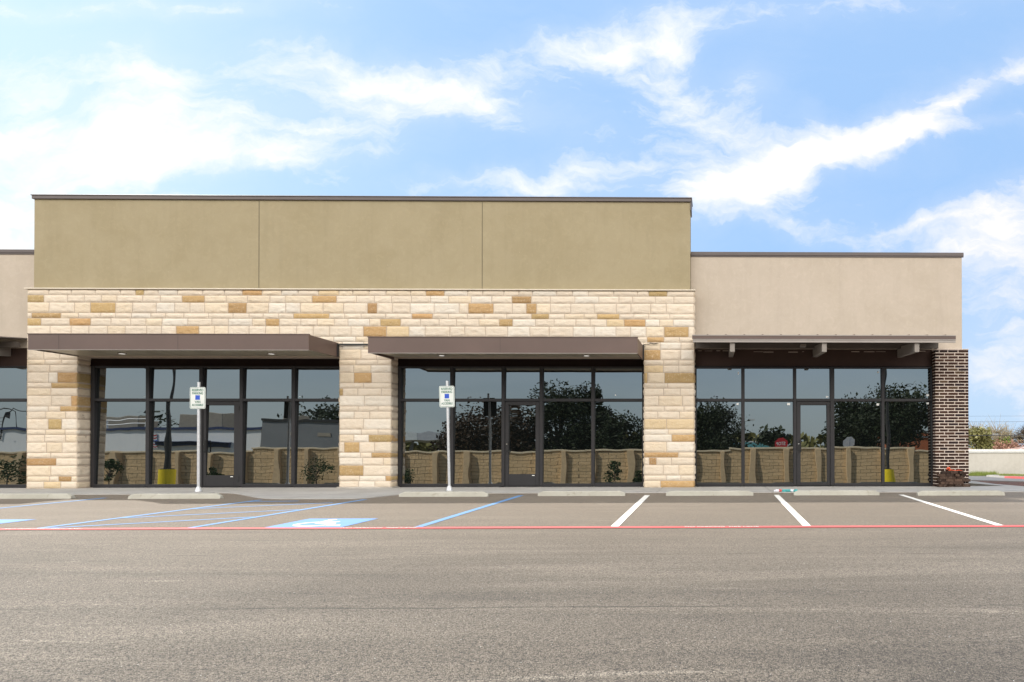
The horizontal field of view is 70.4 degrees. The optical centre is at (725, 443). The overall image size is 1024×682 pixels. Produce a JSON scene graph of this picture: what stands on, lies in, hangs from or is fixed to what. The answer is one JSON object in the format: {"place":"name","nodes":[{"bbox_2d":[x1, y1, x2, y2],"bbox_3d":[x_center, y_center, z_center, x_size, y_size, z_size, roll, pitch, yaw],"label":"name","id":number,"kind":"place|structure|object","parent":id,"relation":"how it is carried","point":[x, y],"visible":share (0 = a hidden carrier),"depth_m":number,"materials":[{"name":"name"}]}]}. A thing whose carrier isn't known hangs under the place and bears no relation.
{"place":"outdoors","nodes":[
{"label":"outdoors","id":0,"kind":"place"},
{"bbox_2d":[0,492,1023,681],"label":"parking lot","id":1,"kind":"structure","parent":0,"point":[755,587],"depth_m":5.54,"materials":[{"name":"grey asphalt"}]},
{"bbox_2d":[0,493,75,498],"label":"wheel stop","id":2,"kind":"object","parent":1,"relation":"on","point":[36,496],"visible":1,"depth_m":13.99,"materials":[{"name":"concrete"}]},
{"bbox_2d":[128,493,223,498],"bbox_3d":[-11.259,1.066,14.000,1.854,0.105,0.150,0,0,-1],"label":"wheel stop","id":3,"kind":"object","parent":1,"relation":"on","point":[176,496],"visible":1,"depth_m":13.94,"materials":[{"name":"concrete"}]},
{"bbox_2d":[399,491,488,496],"bbox_3d":[-5.945,1.059,14.453,1.859,0.105,0.150,0,0,-1],"label":"wheel stop","id":4,"kind":"object","parent":1,"relation":"on","point":[447,494],"visible":1,"depth_m":14.39,"materials":[{"name":"concrete"}]},
{"bbox_2d":[538,491,625,495],"bbox_3d":[-3.067,1.056,14.617,1.856,0.105,0.150,0,0,-1],"label":"wheel stop","id":5,"kind":"object","parent":1,"relation":"on","point":[582,493],"visible":1,"depth_m":14.56,"materials":[{"name":"concrete"}]},
{"bbox_2d":[666,490,752,495],"bbox_3d":[-0.328,1.054,14.660,1.869,0.105,0.150,0,0,-1],"label":"wheel stop","id":6,"kind":"object","parent":1,"relation":"on","point":[716,493],"visible":1,"depth_m":14.60,"materials":[{"name":"concrete"}]},
{"bbox_2d":[793,490,879,494],"bbox_3d":[2.401,1.051,14.733,1.846,0.105,0.150,0,0,-1],"label":"wheel stop","id":7,"kind":"object","parent":1,"relation":"on","point":[835,492],"visible":1,"depth_m":14.68,"materials":[{"name":"concrete"}]},
{"bbox_2d":[916,490,1004,495],"bbox_3d":[5.053,1.050,14.654,1.870,0.105,0.150,0,0,-1],"label":"wheel stop","id":8,"kind":"object","parent":1,"relation":"on","point":[960,493],"visible":1,"depth_m":14.60,"materials":[{"name":"concrete"}]},
{"bbox_2d":[0,481,1023,498],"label":"sidewalk","id":9,"kind":"structure","parent":0,"point":[305,493],"depth_m":16.24,"materials":[{"name":"concrete"}]},
{"bbox_2d":[190,382,205,491],"bbox_3d":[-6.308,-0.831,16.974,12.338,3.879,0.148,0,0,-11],"label":"parking sign","id":10,"kind":"object","parent":9,"relation":"on","point":[198,397],"visible":0.98,"depth_m":15.76,"materials":[{"name":"metal"}]},
{"bbox_2d":[439,381,454,490],"bbox_3d":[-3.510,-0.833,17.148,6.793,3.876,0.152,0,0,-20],"label":"parking sign","id":11,"kind":"object","parent":9,"relation":"on","point":[446,396],"visible":0.98,"depth_m":16.04,"materials":[{"name":"metal"}]},
{"bbox_2d":[774,489,797,491],"bbox_3d":[1.375,1.059,15.466,0.555,0.084,0.149,0,0,-1],"label":"crumpled wrapper","id":12,"kind":"object","parent":9,"relation":"on","point":[785,490],"visible":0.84,"depth_m":15.43,"materials":[{"name":"plastic"}]},
{"bbox_2d":[0,0,1023,447],"label":"sky","id":13,"kind":"structure","parent":0,"point":[786,125],"materials":[{"name":"blue"}]},
{"bbox_2d":[968,476,1023,480],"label":"driveway","id":14,"kind":"structure","parent":0,"point":[989,478],"depth_m":36.02,"materials":[{"name":"concrete"}]},
{"bbox_2d":[969,435,1023,435],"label":"overhead wire","id":15,"kind":"object","parent":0,"point":[996,435],"visible":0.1,"depth_m":67.00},
{"bbox_2d":[977,481,1023,485],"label":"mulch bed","id":16,"kind":"object","parent":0,"point":[1010,483],"visible":0.49,"depth_m":22.92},
{"bbox_3d":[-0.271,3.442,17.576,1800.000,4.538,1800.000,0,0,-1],"label":"ground","id":17,"kind":"structure","parent":0,"visible":0},
{"bbox_2d":[0,194,968,488],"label":"retail building","id":18,"kind":"structure","parent":17,"relation":"on","point":[554,342],"depth_m":17.36,"materials":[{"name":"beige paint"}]},
{"bbox_2d":[203,402,238,485],"bbox_3d":[-12.835,0.000,17.383,0.915,2.164,0.158,0,0,-1],"label":"door","id":19,"kind":"structure","parent":18,"relation":"in","point":[220,419],"depth_m":17.42,"materials":[{"name":"glass"}]},
{"bbox_2d":[505,402,538,485],"bbox_3d":[-5.204,-0.007,17.502,0.875,2.164,0.158,0,0,-1],"label":"door","id":20,"kind":"structure","parent":18,"relation":"in","point":[521,418],"depth_m":17.54,"materials":[{"name":"glass"}]},
{"bbox_2d":[796,402,829,484],"bbox_3d":[2.279,-0.013,17.619,0.865,2.164,0.158,0,0,-1],"label":"door","id":21,"kind":"structure","parent":18,"relation":"in","point":[812,418],"depth_m":17.66,"materials":[{"name":"glass"}]},
{"bbox_2d":[968,425,996,448],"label":"leafy tree","id":22,"kind":"object","parent":17,"relation":"on","point":[981,442],"visible":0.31,"depth_m":71.76,"materials":[{"name":"green plant"}]},
{"bbox_2d":[969,414,1018,446],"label":"dry tree","id":23,"kind":"object","parent":17,"relation":"on","point":[1002,430],"visible":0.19,"depth_m":76.35,"materials":[{"name":"brown plant"}]},
{"bbox_2d":[986,475,1003,477],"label":"kerb","id":24,"kind":"structure","parent":17,"relation":"on","point":[997,476],"depth_m":41.62,"materials":[{"name":"concrete"}]},
{"bbox_2d":[968,449,1023,473],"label":"boundary wall","id":25,"kind":"structure","parent":17,"relation":"on","point":[1005,461],"depth_m":48.90,"materials":[{"name":"white concrete"}]},
{"bbox_2d":[971,480,1023,481],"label":"kerb","id":26,"kind":"structure","parent":17,"relation":"on","point":[999,481],"depth_m":26.32,"materials":[{"name":"concrete"}]},
{"bbox_2d":[992,437,1011,447],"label":"green tree","id":27,"kind":"object","parent":17,"relation":"on","point":[1007,440],"visible":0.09,"depth_m":74.67,"materials":[{"name":"green plant"}]},
{"bbox_2d":[992,439,1023,448],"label":"coppery bush","id":28,"kind":"object","parent":17,"relation":"on","point":[1006,446],"visible":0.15,"depth_m":67.83,"materials":[{"name":"brown plant"}]},
{"bbox_2d":[1004,476,1023,478],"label":"kerb","id":29,"kind":"structure","parent":17,"relation":"on","point":[1016,477],"depth_m":36.45,"materials":[{"name":"red paint"}]},
{"bbox_2d":[1010,425,1023,446],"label":"sparse tree","id":30,"kind":"object","parent":17,"relation":"on","point":[1021,432],"visible":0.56,"depth_m":74.61,"materials":[{"name":"grey plant"}]},
{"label":"verge","id":31,"kind":"structure","parent":0,"visible":0},
{"bbox_2d":[968,470,1023,475],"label":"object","id":32,"kind":"object","parent":31,"relation":"on","point":[980,473],"visible":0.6,"depth_m":48.01,"materials":[{"name":"green plant"}]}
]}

